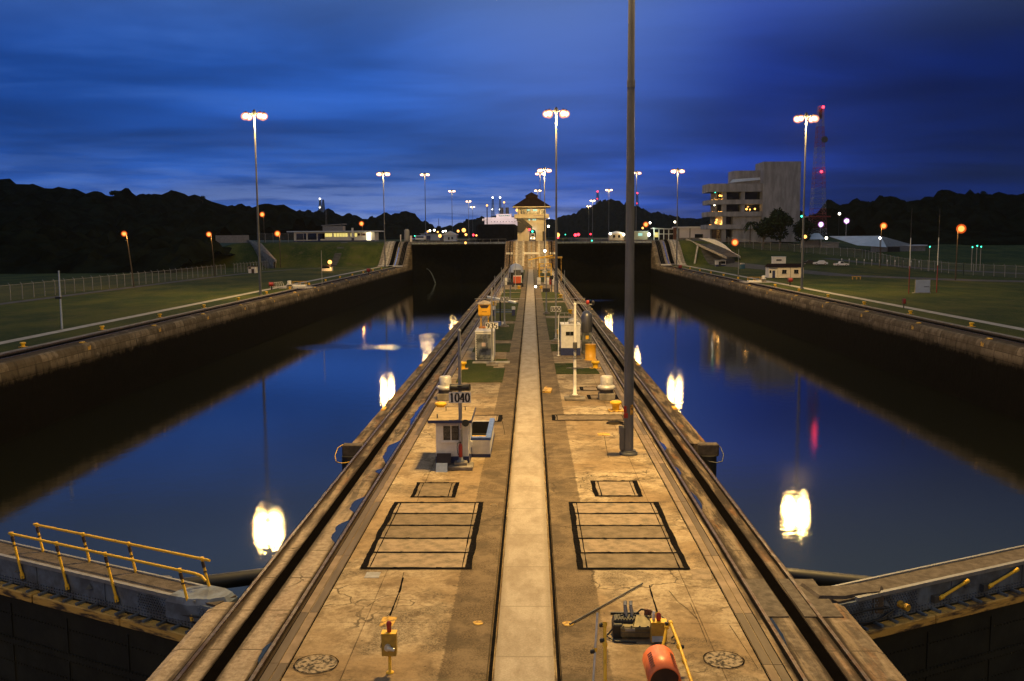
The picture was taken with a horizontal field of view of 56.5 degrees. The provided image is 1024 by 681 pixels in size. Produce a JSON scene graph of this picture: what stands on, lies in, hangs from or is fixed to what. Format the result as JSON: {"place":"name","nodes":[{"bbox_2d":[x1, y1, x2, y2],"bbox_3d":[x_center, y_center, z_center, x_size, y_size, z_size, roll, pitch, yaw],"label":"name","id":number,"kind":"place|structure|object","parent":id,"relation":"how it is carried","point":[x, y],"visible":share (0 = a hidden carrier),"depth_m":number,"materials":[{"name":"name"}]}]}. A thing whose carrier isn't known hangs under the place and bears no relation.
{"place":"outdoors","nodes":[
{"label":"outdoors","id":0,"kind":"place"},
{"bbox_2d":[0,178,326,240],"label":"hills","id":1,"kind":"structure","parent":0,"point":[170,213],"depth_m":472.40,"materials":[{"name":"plant"}]},
{"bbox_2d":[0,242,346,304],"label":"path","id":2,"kind":"structure","parent":0,"point":[336,258],"depth_m":205.35,"materials":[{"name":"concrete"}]},
{"bbox_2d":[0,238,475,352],"bbox_3d":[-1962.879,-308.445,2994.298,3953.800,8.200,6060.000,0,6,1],"label":"ground","id":3,"kind":"structure","parent":0,"point":[25,319],"depth_m":194.72,"materials":[{"name":"green plant"}]},
{"bbox_2d":[55,271,62,328],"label":"post","id":4,"kind":"object","parent":3,"relation":"on","point":[60,298],"visible":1,"depth_m":104.72,"materials":[{"name":"metal"}]},
{"bbox_2d":[4,264,225,300],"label":"chain link fence","id":5,"kind":"object","parent":3,"relation":"on","point":[109,282],"visible":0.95,"depth_m":190.63,"materials":[{"name":"grey metal"}]},
{"bbox_2d":[0,267,378,343],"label":"footpath","id":6,"kind":"structure","parent":3,"relation":"on","point":[48,333],"depth_m":120.93,"materials":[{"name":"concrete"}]},
{"bbox_2d":[0,239,477,443],"bbox_3d":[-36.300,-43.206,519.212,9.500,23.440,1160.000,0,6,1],"label":"canal wall","id":7,"kind":"structure","parent":3,"relation":"on","point":[42,385],"depth_m":106.34,"materials":[{"name":"concrete"}]},
{"bbox_2d":[215,235,276,267],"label":"retaining wall","id":8,"kind":"structure","parent":3,"relation":"on","point":[268,258],"depth_m":333.52,"materials":[{"name":"concrete"}]},
{"bbox_2d":[241,109,267,294],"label":"mast lamp","id":9,"kind":"object","parent":3,"relation":"on","point":[248,116],"visible":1,"depth_m":163.27,"materials":[{"name":"grey metal"}]},
{"bbox_2d":[287,224,383,241],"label":"building","id":10,"kind":"structure","parent":3,"relation":"on","point":[330,233],"depth_m":399.24,"materials":[{"name":"white paint"}]},
{"bbox_2d":[376,171,389,266],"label":"mast lamp","id":11,"kind":"object","parent":3,"relation":"on","point":[380,173],"visible":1,"depth_m":313.74,"materials":[{"name":"grey metal"}]},
{"bbox_2d":[420,233,444,239],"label":"shed","id":12,"kind":"structure","parent":3,"relation":"on","point":[433,236],"depth_m":497.95,"materials":[{"name":"grey paint"}]},
{"bbox_2d":[241,208,372,239],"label":"hills","id":13,"kind":"structure","parent":0,"point":[332,217],"depth_m":1005.16,"materials":[{"name":"plant"}]},
{"bbox_2d":[342,211,435,239],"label":"hills","id":14,"kind":"structure","parent":0,"point":[397,225],"depth_m":863.54,"materials":[{"name":"plant"}]},
{"bbox_2d":[443,231,457,240],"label":"gable house","id":15,"kind":"structure","parent":0,"point":[449,235],"depth_m":428.11,"materials":[{"name":"metal"}]},
{"bbox_2d":[0,281,1023,598],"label":"chamber water","id":16,"kind":"structure","parent":0,"point":[834,461],"depth_m":74.38,"materials":[{"name":"blue liquid"}]},
{"bbox_2d":[0,0,1023,265],"label":"sky","id":17,"kind":"structure","parent":0,"point":[920,99],"materials":[{"name":"blue"}]},
{"bbox_2d":[146,238,906,680],"bbox_3d":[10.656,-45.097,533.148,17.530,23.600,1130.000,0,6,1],"label":"pier","id":18,"kind":"structure","parent":0,"point":[522,588],"depth_m":27.92,"materials":[{"name":"concrete"}]},
{"bbox_2d":[0,523,237,680],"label":"miter gate","id":19,"kind":"structure","parent":18,"relation":"attached to","point":[65,617],"depth_m":28.00,"materials":[{"name":"grey paint"}]},
{"bbox_2d":[163,568,262,588],"bbox_3d":[-8.958,7.316,28.916,3.601,0.600,0.548,-3,7,-20],"label":"gate strut","id":20,"kind":"object","parent":18,"relation":"attached to","point":[236,579],"visible":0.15,"depth_m":28.86,"materials":[{"name":"grey metal"}]},
{"bbox_2d":[293,654,338,673],"bbox_3d":[-4.522,7.491,22.026,1.024,0.050,1.029,0,6,1],"label":"manhole cover","id":21,"kind":"object","parent":18,"relation":"on","point":[315,664],"visible":1,"depth_m":21.98,"materials":[{"name":"metal"}]},
{"bbox_2d":[331,520,349,542],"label":"puddle","id":22,"kind":"object","parent":18,"relation":"on","point":[339,529],"visible":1,"depth_m":32.06,"materials":[{"name":"blue liquid"}]},
{"bbox_2d":[334,443,362,469],"bbox_3d":[-7.761,8.038,45.568,1.494,6.240,0.904,-5,8,-36],"label":"corner guard","id":23,"kind":"object","parent":18,"relation":"attached to","point":[349,451],"visible":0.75,"depth_m":45.17,"materials":[{"name":"yellow paint"}]},
{"bbox_2d":[380,621,396,673],"bbox_3d":[-2.784,6.925,21.445,0.370,1.220,0.364,0,6,1],"label":"control box","id":24,"kind":"object","parent":18,"relation":"on","point":[388,647],"visible":1,"depth_m":21.40,"materials":[{"name":"yellow paint"}]},
{"bbox_2d":[383,440,400,462],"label":"puddle","id":25,"kind":"object","parent":18,"relation":"on","point":[391,448],"visible":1,"depth_m":43.94,"materials":[{"name":"blue liquid"}]},
{"bbox_2d":[359,502,483,568],"bbox_3d":[-2.804,6.416,31.836,3.395,0.080,7.212,0,6,1],"label":"hatch cover","id":26,"kind":"object","parent":18,"relation":"on","point":[426,535],"visible":1,"depth_m":31.24,"materials":[{"name":"concrete"}]},
{"bbox_2d":[410,482,459,496],"bbox_3d":[-2.981,5.839,37.139,1.731,0.080,2.230,0,6,1],"label":"hatch cover","id":27,"kind":"object","parent":18,"relation":"on","point":[435,489],"visible":1,"depth_m":37.16,"materials":[{"name":"concrete"}]},
{"bbox_2d":[436,453,450,468],"bbox_3d":[-2.912,5.141,40.584,0.620,0.620,0.340,0,6,1],"label":"leaning board","id":28,"kind":"object","parent":18,"relation":"on","point":[443,457],"visible":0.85,"depth_m":40.60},
{"bbox_2d":[436,375,453,400],"bbox_3d":[-4.036,2.856,57.743,1.100,1.460,1.100,0,6,1],"label":"capstan","id":29,"kind":"object","parent":18,"relation":"on","point":[442,387],"visible":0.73,"depth_m":57.36,"materials":[{"name":"metal"}]},
{"bbox_2d":[428,406,475,462],"bbox_3d":[-2.603,4.156,41.944,1.870,2.280,3.070,0,6,1],"label":"booth","id":30,"kind":"object","parent":18,"relation":"on","point":[446,420],"visible":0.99,"depth_m":40.76,"materials":[{"name":"white paint"}]},
{"bbox_2d":[441,425,458,442],"bbox_3d":[-2.605,3.975,40.652,0.820,0.760,0.100,0,6,1],"label":"window","id":31,"kind":"structure","parent":30,"relation":"in","point":[450,433],"depth_m":40.68,"materials":[{"name":"white glass"}]},
{"bbox_2d":[412,239,505,282],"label":"miter gate","id":32,"kind":"structure","parent":18,"relation":"attached to","point":[460,261],"depth_m":340.67,"materials":[{"name":"metal"}]},
{"bbox_2d":[448,329,473,470],"bbox_3d":[-2.194,2.477,40.302,1.050,5.970,0.900,0,6,1],"label":"number sign","id":33,"kind":"object","parent":18,"relation":"on","point":[459,397],"visible":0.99,"depth_m":40.16,"materials":[{"name":"metal"}]},
{"bbox_2d":[427,415,502,421],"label":"roof","id":34,"kind":"structure","parent":18,"relation":"on","point":[498,418],"depth_m":51.84,"materials":[{"name":"concrete"}]},
{"bbox_2d":[456,360,504,382],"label":"lawn","id":35,"kind":"structure","parent":18,"relation":"on","point":[478,372],"depth_m":68.49,"materials":[{"name":"green plant"}]},
{"bbox_2d":[472,327,509,363],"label":"equipment cabinet","id":36,"kind":"object","parent":35,"relation":"on","point":[483,345],"visible":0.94,"depth_m":75.12,"materials":[{"name":"metal"}]},
{"bbox_2d":[476,300,490,327],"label":"amber box","id":37,"kind":"object","parent":36,"relation":"on","point":[484,307],"visible":0.89,"depth_m":77.07,"materials":[{"name":"yellow paint"}]},
{"bbox_2d":[486,288,497,366],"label":"number sign","id":38,"kind":"object","parent":35,"relation":"on","point":[491,325],"visible":1,"depth_m":72.33,"materials":[{"name":"metal"}]},
{"bbox_2d":[471,418,494,456],"bbox_3d":[-1.504,4.523,44.794,1.225,0.920,4.580,0,6,1],"label":"pit enclosure","id":39,"kind":"object","parent":18,"relation":"on","point":[482,438],"visible":0.69,"depth_m":42.68,"materials":[{"name":"white paint"}]},
{"bbox_2d":[472,343,510,351],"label":"lawn","id":40,"kind":"structure","parent":18,"relation":"on","point":[502,347],"depth_m":84.47,"materials":[{"name":"green plant"}]},
{"bbox_2d":[489,303,518,320],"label":"lawn","id":41,"kind":"structure","parent":18,"relation":"on","point":[509,317],"depth_m":121.82,"materials":[{"name":"green plant"}]},
{"bbox_2d":[495,323,514,339],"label":"lawn","id":42,"kind":"structure","parent":18,"relation":"on","point":[503,333],"depth_m":97.69,"materials":[{"name":"green plant"}]},
{"bbox_2d":[500,273,508,326],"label":"number sign","id":43,"kind":"object","parent":42,"relation":"on","point":[504,298],"visible":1,"depth_m":103.54,"materials":[{"name":"metal"}]},
{"bbox_2d":[512,270,522,286],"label":"tow cart","id":44,"kind":"object","parent":18,"relation":"on","point":[518,278],"visible":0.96,"depth_m":186.27,"materials":[{"name":"red paint"}]},
{"bbox_2d":[512,192,550,240],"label":"control tower","id":45,"kind":"structure","parent":18,"relation":"on","point":[530,213],"depth_m":335.07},
{"bbox_2d":[537,270,549,281],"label":"lawn","id":46,"kind":"structure","parent":18,"relation":"on","point":[543,274],"depth_m":246.00,"materials":[{"name":"green plant"}]},
{"bbox_2d":[538,256,561,280],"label":"platform frame","id":47,"kind":"object","parent":46,"relation":"on","point":[548,267],"visible":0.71,"depth_m":210.50,"materials":[{"name":"yellow paint"}]},
{"bbox_2d":[537,167,551,266],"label":"mast lamp","id":48,"kind":"object","parent":18,"relation":"on","point":[540,170],"visible":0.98,"depth_m":301.34,"materials":[{"name":"grey metal"}]},
{"bbox_2d":[541,292,563,300],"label":"lawn","id":49,"kind":"structure","parent":18,"relation":"on","point":[550,294],"depth_m":155.80,"materials":[{"name":"green plant"}]},
{"bbox_2d":[543,107,569,292],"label":"mast lamp","id":50,"kind":"object","parent":49,"relation":"on","point":[563,113],"visible":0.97,"depth_m":162.48,"materials":[{"name":"grey metal"}]},
{"bbox_2d":[551,281,560,342],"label":"number sign","id":51,"kind":"object","parent":18,"relation":"on","point":[555,308],"visible":0.92,"depth_m":88.43,"materials":[{"name":"metal"}]},
{"bbox_2d":[543,302,570,315],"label":"lawn","id":52,"kind":"structure","parent":18,"relation":"on","point":[564,308],"depth_m":129.67,"materials":[{"name":"green plant"}]},
{"bbox_2d":[546,318,581,339],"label":"lawn","id":53,"kind":"structure","parent":18,"relation":"on","point":[550,322],"depth_m":103.87,"materials":[{"name":"green plant"}]},
{"bbox_2d":[559,313,580,355],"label":"cabin","id":54,"kind":"object","parent":18,"relation":"on","point":[566,336],"visible":0.88,"depth_m":78.70,"materials":[{"name":"metal"}]},
{"bbox_2d":[554,363,599,373],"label":"lawn","id":55,"kind":"structure","parent":18,"relation":"on","point":[561,368],"depth_m":69.78,"materials":[{"name":"green plant"}]},
{"bbox_2d":[564,300,594,400],"bbox_3d":[4.046,0.579,57.130,1.795,6.020,0.900,0,6,1],"label":"lamp post","id":56,"kind":"object","parent":18,"relation":"on","point":[574,396],"visible":1,"depth_m":57.03,"materials":[{"name":"metal"}]},
{"bbox_2d":[581,311,591,353],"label":"tank","id":57,"kind":"object","parent":18,"relation":"on","point":[586,323],"visible":0.98,"depth_m":79.50,"materials":[{"name":"grey metal"}]},
{"bbox_2d":[552,414,623,419],"bbox_3d":[4.250,4.203,51.738,4.197,0.080,1.717,0,6,1],"label":"hatch cover","id":58,"kind":"object","parent":18,"relation":"on","point":[590,417],"visible":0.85,"depth_m":51.75,"materials":[{"name":"concrete"}]},
{"bbox_2d":[584,344,596,360],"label":"drum","id":59,"kind":"object","parent":18,"relation":"on","point":[590,352],"visible":0.97,"depth_m":75.58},
{"bbox_2d":[590,613,598,680],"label":"handrail stanchion","id":60,"kind":"object","parent":18,"relation":"on","point":[593,651],"visible":1,"depth_m":20.69,"materials":[{"name":"metal"}]},
{"bbox_2d":[599,622,607,680],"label":"handrail stanchion","id":61,"kind":"object","parent":18,"relation":"on","point":[603,640],"visible":1,"depth_m":20.41,"materials":[{"name":"yellow paint"}]},
{"bbox_2d":[557,238,651,281],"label":"miter gate","id":62,"kind":"structure","parent":18,"relation":"attached to","point":[586,260],"depth_m":340.09,"materials":[{"name":"metal"}]},
{"bbox_2d":[569,583,642,624],"bbox_3d":[2.578,7.020,25.525,0.042,0.042,3.597,5,8,38],"label":"steel rod","id":63,"kind":"object","parent":18,"relation":"on","point":[604,604],"visible":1,"depth_m":25.35,"materials":[{"name":"metal"}]},
{"bbox_2d":[597,375,615,400],"bbox_3d":[5.699,2.828,57.443,1.100,1.460,1.100,0,6,1],"label":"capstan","id":64,"kind":"object","parent":18,"relation":"on","point":[606,387],"visible":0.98,"depth_m":57.06,"materials":[{"name":"metal"}]},
{"bbox_2d":[608,400,623,411],"bbox_3d":[5.850,3.678,53.691,0.840,0.580,0.720,0,6,1],"label":"bollard","id":65,"kind":"object","parent":18,"relation":"on","point":[615,404],"visible":1,"depth_m":53.50,"materials":[{"name":"metal"}]},
{"bbox_2d":[590,480,642,495],"bbox_3d":[4.056,5.791,37.182,1.887,0.080,2.377,0,6,1],"label":"hatch cover","id":66,"kind":"object","parent":18,"relation":"on","point":[615,488],"visible":1,"depth_m":37.16,"materials":[{"name":"concrete"}]},
{"bbox_2d":[619,0,637,455],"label":"mast lamp","id":67,"kind":"object","parent":18,"relation":"on","point":[628,450],"visible":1,"depth_m":41.86,"materials":[{"name":"grey metal"}]},
{"bbox_2d":[606,405,632,449],"bbox_3d":[4.832,3.887,42.880,1.170,2.080,0.725,0,6,1],"label":"cable box","id":68,"kind":"object","parent":67,"relation":"attached to","point":[621,437],"visible":1,"depth_m":42.78,"materials":[{"name":"metal"}]},
{"bbox_2d":[569,502,689,569],"bbox_3d":[3.672,6.391,31.691,3.351,0.080,7.234,0,6,1],"label":"hatch cover","id":69,"kind":"object","parent":18,"relation":"on","point":[623,535],"visible":1,"depth_m":31.11,"materials":[{"name":"concrete"}]},
{"bbox_2d":[606,601,652,642],"bbox_3d":[2.963,6.899,23.409,1.328,0.774,0.871,0,6,1],"label":"winch","id":70,"kind":"object","parent":18,"relation":"on","point":[627,624],"visible":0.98,"depth_m":23.31,"materials":[{"name":"black paint"}]},
{"bbox_2d":[650,611,666,644],"bbox_3d":[3.535,6.929,22.980,0.390,0.800,0.260,0,6,1],"label":"control box","id":71,"kind":"object","parent":18,"relation":"on","point":[657,625],"visible":0.88,"depth_m":22.88,"materials":[{"name":"yellow paint"}]},
{"bbox_2d":[642,644,680,680],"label":"orange hood","id":72,"kind":"object","parent":18,"relation":"on","point":[659,662],"visible":1,"depth_m":19.71,"materials":[{"name":"paint"}]},
{"bbox_2d":[665,620,692,680],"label":"handrail stanchion","id":73,"kind":"object","parent":18,"relation":"on","point":[679,646],"visible":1,"depth_m":21.42,"materials":[{"name":"yellow paint"}]},
{"bbox_2d":[691,569,711,578],"bbox_3d":[5.511,6.809,27.743,0.644,0.023,0.864,0,6,1],"label":"deck patch","id":74,"kind":"object","parent":18,"relation":"on","point":[701,573],"visible":1,"depth_m":27.70,"materials":[{"name":"concrete"}]},
{"bbox_2d":[697,442,723,475],"bbox_3d":[9.366,7.981,45.117,1.141,6.240,1.070,0,6,1],"label":"corner guard","id":75,"kind":"object","parent":18,"relation":"attached to","point":[708,452],"visible":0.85,"depth_m":44.82,"materials":[{"name":"grey metal"}]},
{"bbox_2d":[703,650,744,668],"bbox_3d":[4.919,7.422,22.116,0.941,0.050,0.939,0,6,1],"label":"manhole cover","id":76,"kind":"object","parent":18,"relation":"on","point":[724,660],"visible":1,"depth_m":22.10,"materials":[{"name":"metal"}]},
{"bbox_2d":[745,579,843,616],"bbox_3d":[7.589,6.972,25.886,1.950,0.025,2.710,0,6,1],"label":"track cover","id":77,"kind":"object","parent":18,"relation":"on","point":[769,602],"visible":1,"depth_m":25.61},
{"bbox_2d":[786,568,873,585],"bbox_3d":[9.903,7.231,28.617,3.533,0.600,0.551,2,7,19],"label":"gate strut","id":78,"kind":"object","parent":18,"relation":"attached to","point":[821,578],"visible":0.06,"depth_m":28.60,"materials":[{"name":"grey metal"}]},
{"bbox_2d":[800,545,1023,680],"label":"miter gate","id":79,"kind":"structure","parent":18,"relation":"attached to","point":[960,619],"depth_m":27.38,"materials":[{"name":"grey paint"}]},
{"bbox_2d":[471,239,587,245],"bbox_3d":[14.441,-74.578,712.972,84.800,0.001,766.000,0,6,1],"label":"water","id":80,"kind":"structure","parent":0,"point":[564,240],"depth_m":662.50,"materials":[{"name":"black liquid"}]},
{"bbox_2d":[476,201,517,240],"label":"cargo ship","id":81,"kind":"object","parent":80,"relation":"on","point":[501,226],"visible":0.97,"depth_m":690.93,"materials":[{"name":"white paint"}]},
{"bbox_2d":[435,199,808,237],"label":"hills","id":82,"kind":"structure","parent":0,"point":[611,213],"depth_m":1584.71,"materials":[{"name":"plant"}]},
{"bbox_2d":[701,161,800,241],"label":"visitor building","id":83,"kind":"structure","parent":0,"point":[740,200],"depth_m":364.66,"materials":[{"name":"concrete"}]},
{"bbox_2d":[745,192,759,199],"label":"window","id":84,"kind":"structure","parent":83,"relation":"in","point":[749,195],"depth_m":367.58,"materials":[{"name":"black glass"}]},
{"bbox_2d":[566,236,1023,337],"bbox_3d":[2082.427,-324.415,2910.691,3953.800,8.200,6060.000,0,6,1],"label":"ground","id":85,"kind":"structure","parent":0,"point":[997,302],"depth_m":224.44,"materials":[{"name":"green plant"}]},
{"bbox_2d":[607,231,622,240],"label":"cottage","id":86,"kind":"structure","parent":85,"relation":"on","point":[615,235],"depth_m":408.75,"materials":[{"name":"metal"}]},
{"bbox_2d":[634,231,647,239],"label":"hut","id":87,"kind":"object","parent":85,"relation":"on","point":[640,235],"visible":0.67,"depth_m":400.56,"materials":[{"name":"white paint"}]},
{"bbox_2d":[650,228,672,239],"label":"pavilion","id":88,"kind":"structure","parent":85,"relation":"on","point":[663,234],"depth_m":398.67,"materials":[{"name":"white paint"}]},
{"bbox_2d":[671,168,684,265],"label":"mast lamp","id":89,"kind":"object","parent":85,"relation":"on","point":[673,171],"visible":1,"depth_m":308.82,"materials":[{"name":"grey metal"}]},
{"bbox_2d":[672,227,709,239],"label":"hall","id":90,"kind":"structure","parent":85,"relation":"on","point":[684,233],"depth_m":395.99,"materials":[{"name":"white paint"}]},
{"bbox_2d":[686,238,740,263],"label":"ramp wall","id":91,"kind":"structure","parent":85,"relation":"on","point":[719,248],"depth_m":324.99,"materials":[{"name":"concrete"}]},
{"bbox_2d":[752,220,775,248],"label":"tree","id":92,"kind":"object","parent":85,"relation":"on","point":[763,231],"visible":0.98,"depth_m":338.16,"materials":[{"name":"green plant"}]},
{"bbox_2d":[759,207,793,247],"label":"tree","id":93,"kind":"object","parent":85,"relation":"on","point":[780,220],"visible":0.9,"depth_m":337.59,"materials":[{"name":"green plant"}]},
{"bbox_2d":[771,256,785,263],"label":"hut","id":94,"kind":"object","parent":85,"relation":"on","point":[779,260],"visible":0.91,"depth_m":243.35,"materials":[{"name":"white paint"}]},
{"bbox_2d":[765,263,803,277],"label":"portable office","id":95,"kind":"structure","parent":85,"relation":"on","point":[789,270],"depth_m":217.47,"materials":[{"name":"beige paint"}]},
{"bbox_2d":[573,238,1023,422],"bbox_3d":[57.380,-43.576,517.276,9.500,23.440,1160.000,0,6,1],"label":"canal wall","id":96,"kind":"structure","parent":85,"relation":"on","point":[957,360],"depth_m":114.72,"materials":[{"name":"concrete"}]},
{"bbox_2d":[791,220,815,241],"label":"tree","id":97,"kind":"object","parent":85,"relation":"on","point":[797,228],"visible":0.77,"depth_m":341.68,"materials":[{"name":"green plant"}]},
{"bbox_2d":[793,112,818,288],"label":"mast lamp","id":98,"kind":"object","parent":85,"relation":"on","point":[801,118],"visible":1,"depth_m":171.60,"materials":[{"name":"grey metal"}]},
{"bbox_2d":[799,233,823,247],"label":"shed","id":99,"kind":"structure","parent":85,"relation":"on","point":[814,243],"depth_m":343.03,"materials":[{"name":"metal"}]},
{"bbox_2d":[805,106,830,239],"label":"lattice tower","id":100,"kind":"structure","parent":85,"relation":"on","point":[824,138],"depth_m":391.39,"materials":[{"name":"red metal"}]},
{"bbox_2d":[819,242,838,247],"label":"hut","id":101,"kind":"object","parent":85,"relation":"on","point":[831,244],"visible":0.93,"depth_m":341.09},
{"bbox_2d":[683,265,1023,330],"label":"footpath","id":102,"kind":"structure","parent":85,"relation":"on","point":[986,322],"depth_m":129.69,"materials":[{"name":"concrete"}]},
{"bbox_2d":[830,236,927,251],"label":"warehouse","id":103,"kind":"structure","parent":85,"relation":"on","point":[888,244],"depth_m":322.70,"materials":[{"name":"metal"}]},
{"bbox_2d":[912,280,930,292],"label":"notice board","id":104,"kind":"object","parent":85,"relation":"on","point":[922,286],"visible":1,"depth_m":159.04,"materials":[{"name":"metal"}]},
{"bbox_2d":[865,250,1016,277],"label":"chain link fence","id":105,"kind":"object","parent":85,"relation":"on","point":[933,261],"visible":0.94,"depth_m":242.70,"materials":[{"name":"grey metal"}]},
{"bbox_2d":[955,224,965,279],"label":"street lamp","id":106,"kind":"object","parent":85,"relation":"on","point":[960,228],"visible":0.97,"depth_m":201.32,"materials":[{"name":"metal"}]},
{"bbox_2d":[700,248,1023,281],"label":"road","id":107,"kind":"structure","parent":0,"point":[710,257],"depth_m":243.33,"materials":[{"name":"asphalt"}]},
{"bbox_2d":[800,190,1023,244],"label":"hills","id":108,"kind":"structure","parent":0,"point":[996,218],"depth_m":411.17,"materials":[{"name":"plant"}]},
{"bbox_2d":[822,258,1023,273],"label":"road","id":109,"kind":"structure","parent":0,"point":[912,267],"depth_m":263.95,"materials":[{"name":"asphalt"}]},
{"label":"lawn","id":110,"kind":"object","parent":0,"visible":0},
{"bbox_2d":[509,263,522,278],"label":"trailer","id":111,"kind":"object","parent":110,"relation":"on","point":[518,266],"visible":0.65,"depth_m":222.59,"materials":[{"name":"metal"}]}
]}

